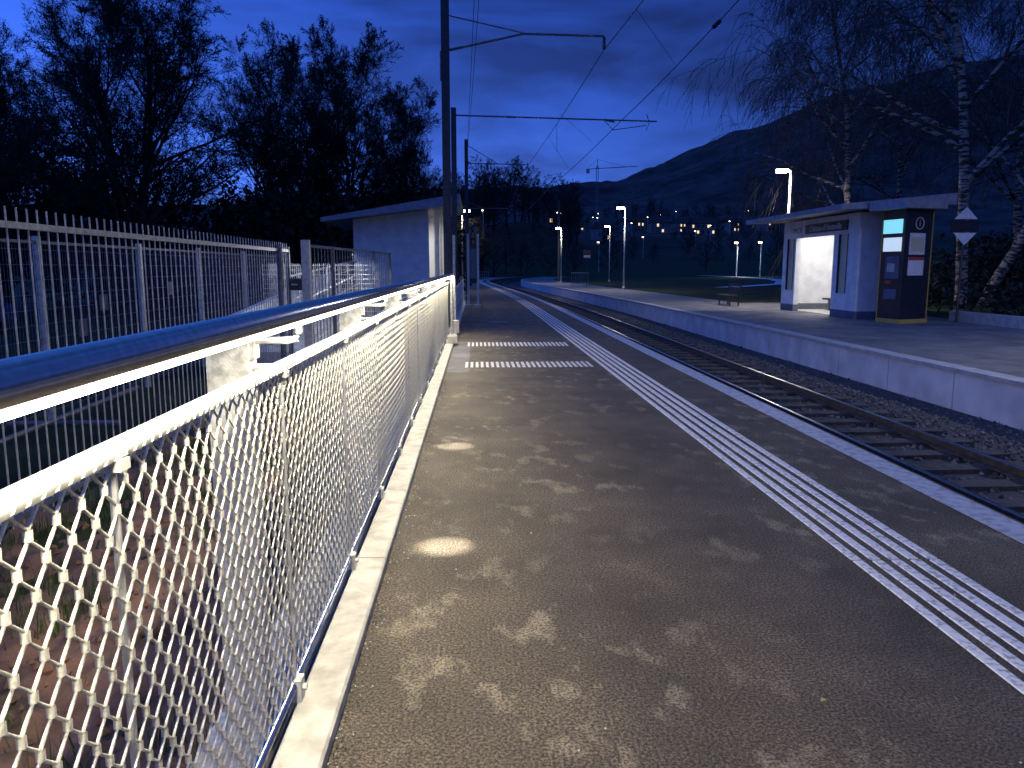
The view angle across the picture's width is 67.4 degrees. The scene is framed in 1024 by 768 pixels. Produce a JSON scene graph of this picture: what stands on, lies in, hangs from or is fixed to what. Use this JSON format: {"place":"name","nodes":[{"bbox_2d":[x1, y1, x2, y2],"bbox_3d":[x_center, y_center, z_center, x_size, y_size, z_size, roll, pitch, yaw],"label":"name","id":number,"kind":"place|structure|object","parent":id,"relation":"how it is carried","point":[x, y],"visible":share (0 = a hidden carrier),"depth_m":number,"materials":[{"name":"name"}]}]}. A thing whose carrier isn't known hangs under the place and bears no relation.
{"place":"outdoors","nodes":[
{"label":"outdoors","id":0,"kind":"place"},
{"bbox_2d":[353,210,443,319],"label":"walls","id":1,"kind":"structure","parent":0,"point":[406,240],"depth_m":31.33,"materials":[{"name":"white paint"}]},
{"bbox_2d":[320,193,462,229],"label":"roof","id":2,"kind":"structure","parent":1,"relation":"on","point":[345,220],"depth_m":30.16,"materials":[{"name":"grey metal"}]},
{"bbox_2d":[434,210,442,275],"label":"columns","id":3,"kind":"structure","parent":2,"relation":"attached to","point":[438,258],"depth_m":32.08,"materials":[{"name":"metal"}]},
{"bbox_2d":[0,55,1023,736],"bbox_3d":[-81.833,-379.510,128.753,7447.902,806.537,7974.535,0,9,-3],"label":"ground terrain","id":4,"kind":"structure","parent":0,"point":[682,181],"depth_m":251.64,"materials":[{"name":"green plant"}]},
{"bbox_2d":[0,301,17,330],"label":"parked car","id":5,"kind":"object","parent":4,"relation":"on","point":[9,309],"visible":0.47,"depth_m":25.16,"materials":[{"name":"blue paint"}]},
{"bbox_2d":[0,51,74,301],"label":"bare tree","id":6,"kind":"object","parent":4,"relation":"on","point":[15,186],"visible":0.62,"depth_m":33.29,"materials":[{"name":"black plant"}]},
{"bbox_2d":[0,18,78,303],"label":"bare tree","id":7,"kind":"object","parent":4,"relation":"on","point":[22,67],"visible":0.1,"depth_m":43.19,"materials":[{"name":"black plant"}]},
{"bbox_2d":[0,385,139,444],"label":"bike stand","id":8,"kind":"object","parent":4,"relation":"on","point":[51,422],"visible":0.72,"depth_m":8.52,"materials":[{"name":"metal"}]},
{"bbox_2d":[2,0,224,306],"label":"bare tree","id":9,"kind":"object","parent":4,"relation":"on","point":[55,28],"visible":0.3,"depth_m":38.59,"materials":[{"name":"black plant"}]},
{"bbox_2d":[0,236,277,428],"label":"rod panel fence","id":10,"kind":"object","parent":4,"relation":"on","point":[40,299],"visible":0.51,"depth_m":12.66,"materials":[{"name":"metal"}]},
{"bbox_2d":[78,282,173,336],"bbox_3d":[-6.462,-1.334,13.077,0.020,0.750,3.620,0,9,-3],"label":"fence notice plate","id":11,"kind":"object","parent":10,"relation":"attached to","point":[85,328],"visible":0.74,"depth_m":11.97,"materials":[{"name":"white metal"}]},
{"bbox_2d":[0,206,294,529],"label":"bar fence","id":12,"kind":"object","parent":4,"relation":"on","point":[37,227],"visible":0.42,"depth_m":7.64,"materials":[{"name":"metal"}]},
{"bbox_2d":[0,0,298,314],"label":"bare tree","id":13,"kind":"object","parent":4,"relation":"on","point":[157,55],"visible":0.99,"depth_m":33.46,"materials":[{"name":"black plant"}]},
{"bbox_2d":[24,118,297,277],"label":"ivy covered tree","id":14,"kind":"object","parent":4,"relation":"on","point":[264,161],"visible":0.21,"depth_m":40.26,"materials":[{"name":"green plant"}]},
{"bbox_2d":[0,368,403,767],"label":"soil bed","id":15,"kind":"object","parent":4,"relation":"on","point":[27,673],"visible":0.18,"depth_m":4.39,"materials":[{"name":"brown soil"}]},
{"bbox_2d":[0,387,386,767],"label":"grass tufts","id":16,"kind":"object","parent":15,"relation":"on","point":[123,497],"visible":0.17,"depth_m":5.92,"materials":[{"name":"green plant"}]},
{"bbox_2d":[0,154,481,313],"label":"hedgerow bushes","id":17,"kind":"object","parent":4,"relation":"on","point":[269,217],"visible":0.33,"depth_m":38.65,"materials":[{"name":"green plant"}]},
{"bbox_2d":[202,18,350,269],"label":"bare tree","id":18,"kind":"object","parent":4,"relation":"on","point":[256,72],"visible":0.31,"depth_m":47.87,"materials":[{"name":"black plant"}]},
{"bbox_2d":[205,257,407,382],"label":"access ramp","id":19,"kind":"structure","parent":4,"relation":"on","point":[297,296],"depth_m":16.02,"materials":[{"name":"concrete"}]},
{"bbox_2d":[228,43,385,275],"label":"bare tree","id":20,"kind":"object","parent":4,"relation":"on","point":[321,169],"visible":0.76,"depth_m":41.25,"materials":[{"name":"black plant"}]},
{"bbox_2d":[190,343,445,767],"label":"retaining ledge","id":21,"kind":"object","parent":4,"relation":"on","point":[278,740],"visible":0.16,"depth_m":3.65,"materials":[{"name":"concrete"}]},
{"bbox_2d":[0,273,452,767],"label":"fence railing","id":22,"kind":"object","parent":21,"relation":"on","point":[251,718],"visible":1,"depth_m":2.20,"materials":[{"name":"metal"}]},
{"bbox_2d":[276,240,391,398],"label":"access gate","id":23,"kind":"structure","parent":4,"relation":"on","point":[304,283],"depth_m":13.27,"materials":[{"name":"metal"}]},
{"bbox_2d":[270,14,425,285],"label":"bare tree","id":24,"kind":"object","parent":4,"relation":"on","point":[362,67],"visible":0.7,"depth_m":43.28,"materials":[{"name":"black plant"}]},
{"bbox_2d":[356,75,459,237],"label":"bare tree","id":25,"kind":"object","parent":4,"relation":"on","point":[422,181],"visible":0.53,"depth_m":46.43,"materials":[{"name":"black plant"}]},
{"bbox_2d":[423,172,496,287],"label":"bare tree","id":26,"kind":"object","parent":4,"relation":"on","point":[473,241],"visible":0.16,"depth_m":60.58,"materials":[{"name":"black plant"}]},
{"bbox_2d":[462,200,507,208],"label":"catenary mast","id":27,"kind":"object","parent":4,"relation":"on","point":[484,208],"visible":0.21,"depth_m":68.36,"materials":[{"name":"metal"}]},
{"bbox_2d":[529,201,557,228],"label":"house","id":28,"kind":"structure","parent":4,"relation":"on","point":[544,219],"depth_m":266.50,"materials":[{"name":"grey glass"}]},
{"bbox_2d":[267,154,843,282],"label":"distant trees","id":29,"kind":"object","parent":4,"relation":"on","point":[483,194],"visible":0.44,"depth_m":232.53,"materials":[{"name":"green plant"}]},
{"bbox_2d":[572,216,589,231],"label":"house","id":30,"kind":"structure","parent":4,"relation":"on","point":[586,224],"depth_m":409.74,"materials":[{"name":"grey glass"}]},
{"bbox_2d":[590,222,618,240],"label":"house","id":31,"kind":"structure","parent":4,"relation":"on","point":[596,228],"depth_m":333.51,"materials":[{"name":"grey glass"}]},
{"bbox_2d":[605,225,610,281],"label":"street lamp","id":32,"kind":"object","parent":4,"relation":"on","point":[609,253],"visible":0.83,"depth_m":91.30,"materials":[{"name":"metal"}]},
{"bbox_2d":[599,218,618,224],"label":"house","id":33,"kind":"structure","parent":4,"relation":"on","point":[615,221],"depth_m":461.42,"materials":[{"name":"grey glass"}]},
{"bbox_2d":[586,159,637,221],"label":"tower crane","id":34,"kind":"object","parent":4,"relation":"on","point":[596,168],"visible":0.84,"depth_m":488.25,"materials":[{"name":"metal"}]},
{"bbox_2d":[618,215,645,231],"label":"house","id":35,"kind":"structure","parent":4,"relation":"on","point":[635,223],"depth_m":392.17,"materials":[{"name":"grey glass"}]},
{"bbox_2d":[638,213,657,226],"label":"house","id":36,"kind":"structure","parent":4,"relation":"on","point":[645,216],"depth_m":490.05,"materials":[{"name":"grey glass"}]},
{"bbox_2d":[648,217,669,233],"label":"house","id":37,"kind":"structure","parent":4,"relation":"on","point":[658,224],"depth_m":372.68,"materials":[{"name":"grey glass"}]},
{"bbox_2d":[326,277,1023,767],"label":"station platform","id":38,"kind":"structure","parent":4,"relation":"on","point":[604,485],"depth_m":3.77,"materials":[{"name":"asphalt"}]},
{"bbox_2d":[270,277,490,767],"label":"platform kerb","id":39,"kind":"structure","parent":38,"relation":"on","point":[308,738],"depth_m":3.38,"materials":[{"name":"concrete"}]},
{"bbox_2d":[447,235,458,342],"bbox_3d":[-1.318,-2.228,17.320,0.208,2.344,3.000,0,9,-3],"label":"fence end post","id":40,"kind":"object","parent":39,"relation":"on","point":[454,324],"visible":0.9,"depth_m":18.54,"materials":[{"name":"metal"}]},
{"bbox_2d":[456,271,490,319],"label":"platform railing","id":41,"kind":"object","parent":39,"relation":"on","point":[459,295],"visible":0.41,"depth_m":28.24,"materials":[{"name":"metal"}]},
{"bbox_2d":[446,342,470,371],"bbox_3d":[-0.968,-0.556,14.449,0.350,0.002,5.000,0,9,-3],"label":"patched trench","id":42,"kind":"object","parent":38,"relation":"on","point":[461,357],"visible":0.86,"depth_m":13.79,"materials":[{"name":"grey concrete"}]},
{"bbox_2d":[461,209,469,276],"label":"street lamp","id":43,"kind":"object","parent":38,"relation":"on","point":[462,237],"visible":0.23,"depth_m":58.89,"materials":[{"name":"metal"}]},
{"bbox_2d":[466,234,480,307],"bbox_3d":[-1.604,-4.660,31.669,0.640,3.000,0.500,0,9,-3],"label":"timetable stand","id":44,"kind":"object","parent":38,"relation":"on","point":[472,263],"visible":1,"depth_m":31.61,"materials":[{"name":"metal"}]},
{"bbox_2d":[464,139,524,295],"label":"catenary mast","id":45,"kind":"object","parent":38,"relation":"on","point":[466,188],"visible":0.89,"depth_m":43.70,"materials":[{"name":"metal"}]},
{"bbox_2d":[489,321,508,322],"bbox_3d":[-0.403,-1.875,23.184,0.600,0.010,0.800,0,9,-3],"label":"drain grate","id":46,"kind":"object","parent":38,"relation":"on","point":[498,322],"visible":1,"depth_m":22.94,"materials":[{"name":"metal"}]},
{"bbox_2d":[440,0,605,333],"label":"catenary mast","id":47,"kind":"object","parent":38,"relation":"on","point":[445,90],"visible":0.94,"depth_m":19.06,"materials":[{"name":"metal"}]},
{"bbox_2d":[467,0,738,240],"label":"overhead wires","id":48,"kind":"object","parent":47,"relation":"attached to","point":[717,23],"visible":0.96,"depth_m":21.26,"materials":[{"name":"metal"}]},
{"bbox_2d":[465,342,593,367],"bbox_3d":[0.193,-0.594,14.674,2.109,0.006,4.250,0,9,-3],"label":"tactile crossing strip","id":49,"kind":"object","parent":38,"relation":"on","point":[533,364],"visible":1,"depth_m":13.15,"materials":[{"name":"white paint"}]},
{"bbox_2d":[451,107,656,314],"bbox_3d":[1.351,-5.387,25.572,6.836,7.250,0.330,0,9,-3],"label":"catenary mast","id":50,"kind":"object","parent":38,"relation":"on","point":[454,168],"visible":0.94,"depth_m":25.13,"materials":[{"name":"metal"}]},
{"bbox_2d":[327,352,1021,767],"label":"loose grit","id":51,"kind":"object","parent":38,"relation":"on","point":[397,582],"visible":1,"depth_m":3.69,"materials":[{"name":"gravel"}]},
{"bbox_2d":[479,278,1023,693],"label":"tactile guide strip","id":52,"kind":"object","parent":38,"relation":"on","point":[1013,680],"visible":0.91,"depth_m":4.56,"materials":[{"name":"white paint"}]},
{"bbox_2d":[487,277,1023,543],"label":"platform edge line","id":53,"kind":"object","parent":38,"relation":"on","point":[1007,526],"visible":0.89,"depth_m":6.58,"materials":[{"name":"paint"}]},
{"bbox_2d":[669,218,686,232],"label":"house","id":54,"kind":"structure","parent":4,"relation":"on","point":[675,221],"depth_m":432.94,"materials":[{"name":"grey"}]},
{"bbox_2d":[686,217,716,234],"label":"house","id":55,"kind":"structure","parent":4,"relation":"on","point":[701,226],"depth_m":363.29,"materials":[{"name":"grey glass"}]},
{"bbox_2d":[719,217,744,231],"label":"house","id":56,"kind":"structure","parent":4,"relation":"on","point":[732,226],"depth_m":424.17,"materials":[{"name":"grey glass"}]},
{"bbox_2d":[697,275,781,286],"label":"footpath","id":57,"kind":"structure","parent":4,"relation":"on","point":[777,282],"depth_m":81.35,"materials":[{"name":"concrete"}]},
{"bbox_2d":[734,241,737,276],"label":"street lamp","id":58,"kind":"object","parent":57,"relation":"on","point":[735,242],"visible":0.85,"depth_m":118.03,"materials":[{"name":"metal"}]},
{"bbox_2d":[758,241,761,276],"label":"street lamp","id":59,"kind":"object","parent":4,"relation":"on","point":[760,258],"visible":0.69,"depth_m":116.25,"materials":[{"name":"metal"}]},
{"bbox_2d":[508,281,1023,514],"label":"ballast bed","id":60,"kind":"object","parent":4,"relation":"on","point":[911,402],"visible":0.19,"depth_m":12.23,"materials":[{"name":"grey gravel"}]},
{"bbox_2d":[494,280,1023,511],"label":"sleepers","id":61,"kind":"object","parent":60,"relation":"on","point":[1014,504],"visible":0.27,"depth_m":11.02},
{"bbox_2d":[495,279,1023,522],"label":"railway track rails","id":62,"kind":"object","parent":61,"relation":"on","point":[990,462],"visible":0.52,"depth_m":9.93,"materials":[{"name":"metal"}]},
{"bbox_2d":[756,216,782,231],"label":"house","id":63,"kind":"structure","parent":4,"relation":"on","point":[765,228],"depth_m":415.57,"materials":[{"name":"grey glass"}]},
{"bbox_2d":[523,277,1023,377],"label":"opposite platform","id":64,"kind":"structure","parent":4,"relation":"on","point":[998,349],"depth_m":20.05,"materials":[{"name":"grey concrete"}]},
{"bbox_2d":[555,227,561,283],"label":"street lamp","id":65,"kind":"object","parent":64,"relation":"on","point":[561,255],"visible":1,"depth_m":82.17,"materials":[{"name":"metal"}]},
{"bbox_2d":[557,202,559,282],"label":"catenary mast","id":66,"kind":"object","parent":64,"relation":"on","point":[558,241],"visible":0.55,"depth_m":86.81,"materials":[{"name":"metal"}]},
{"bbox_2d":[571,273,588,285],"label":"platform barrier","id":67,"kind":"object","parent":64,"relation":"on","point":[575,283],"visible":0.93,"depth_m":71.70,"materials":[{"name":"metal"}]},
{"bbox_2d":[583,250,590,285],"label":"platform sign","id":68,"kind":"object","parent":64,"relation":"on","point":[586,254],"visible":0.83,"depth_m":70.35,"materials":[{"name":"metal"}]},
{"bbox_2d":[616,206,625,289],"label":"street lamp","id":69,"kind":"object","parent":64,"relation":"on","point":[621,207],"visible":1,"depth_m":57.51,"materials":[{"name":"metal"}]},
{"bbox_2d":[717,283,742,305],"bbox_3d":[9.554,-3.938,33.758,0.570,0.950,1.800,0,9,-3],"label":"platform bench","id":70,"kind":"object","parent":64,"relation":"on","point":[736,290],"visible":0.96,"depth_m":33.46,"materials":[{"name":"brown wood"}]},
{"bbox_2d":[521,277,1023,430],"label":"platform edge wall","id":71,"kind":"structure","parent":64,"relation":"on","point":[990,395],"depth_m":15.37,"materials":[{"name":"concrete"}]},
{"bbox_2d":[775,167,791,212],"bbox_3d":[11.562,-6.295,32.990,0.745,5.840,0.260,0,9,-3],"label":"street lamp","id":72,"kind":"object","parent":64,"relation":"on","point":[778,169],"visible":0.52,"depth_m":32.60,"materials":[{"name":"metal"}]},
{"bbox_2d":[746,193,957,318],"bbox_3d":[11.476,-4.459,27.441,3.550,3.860,8.300,0,9,-3],"label":"platform shelter","id":73,"kind":"object","parent":64,"relation":"on","point":[830,267],"visible":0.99,"depth_m":25.71,"materials":[{"name":"concrete"}]},
{"bbox_2d":[869,198,948,323],"bbox_3d":[11.902,-3.644,22.895,2.081,3.600,1.525,-3,9,-18],"label":"ticket machine kiosk","id":74,"kind":"object","parent":64,"relation":"on","point":[905,256],"visible":1,"depth_m":22.55,"materials":[{"name":"blue paint"}]},
{"bbox_2d":[951,207,979,321],"bbox_3d":[13.458,-3.565,23.008,0.840,3.410,0.095,0,9,-3],"label":"signal board","id":75,"kind":"object","parent":64,"relation":"on","point":[963,227],"visible":1,"depth_m":22.82,"materials":[{"name":"metal"}]},
{"bbox_2d":[948,311,1023,328],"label":"concrete wall","id":76,"kind":"structure","parent":64,"relation":"on","point":[1010,321],"depth_m":21.97,"materials":[{"name":"grey concrete"}]},
{"bbox_2d":[654,0,1023,310],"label":"birch tree","id":77,"kind":"object","parent":4,"relation":"on","point":[966,178],"visible":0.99,"depth_m":27.09,"materials":[{"name":"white plant"}]},
{"bbox_2d":[697,0,1007,298],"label":"birch tree","id":78,"kind":"object","parent":4,"relation":"on","point":[843,184],"visible":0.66,"depth_m":34.52,"materials":[{"name":"brown plant"}]},
{"bbox_2d":[738,0,1023,286],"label":"birch tree","id":79,"kind":"object","parent":4,"relation":"on","point":[899,184],"visible":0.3,"depth_m":40.67,"materials":[{"name":"brown plant"}]},
{"bbox_2d":[851,202,1023,315],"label":"shrubbery","id":80,"kind":"object","parent":4,"relation":"on","point":[987,262],"visible":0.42,"depth_m":33.76,"materials":[{"name":"green plant"}]},
{"bbox_2d":[858,15,1023,306],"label":"birch tree","id":81,"kind":"object","parent":4,"relation":"on","point":[1002,269],"visible":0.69,"depth_m":32.42,"materials":[{"name":"brown plant"}]},
{"bbox_2d":[862,0,1023,299],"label":"birch tree","id":82,"kind":"object","parent":4,"relation":"on","point":[1016,198],"visible":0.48,"depth_m":36.74,"materials":[{"name":"brown plant"}]},
{"bbox_2d":[956,0,1023,121],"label":"birch tree","id":83,"kind":"object","parent":4,"relation":"on","point":[1001,13],"visible":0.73,"depth_m":29.59,"materials":[{"name":"brown plant"}]},
{"bbox_2d":[0,0,1023,205],"label":"sky","id":84,"kind":"structure","parent":0,"point":[523,75],"materials":[{"name":"blue"}]}
]}

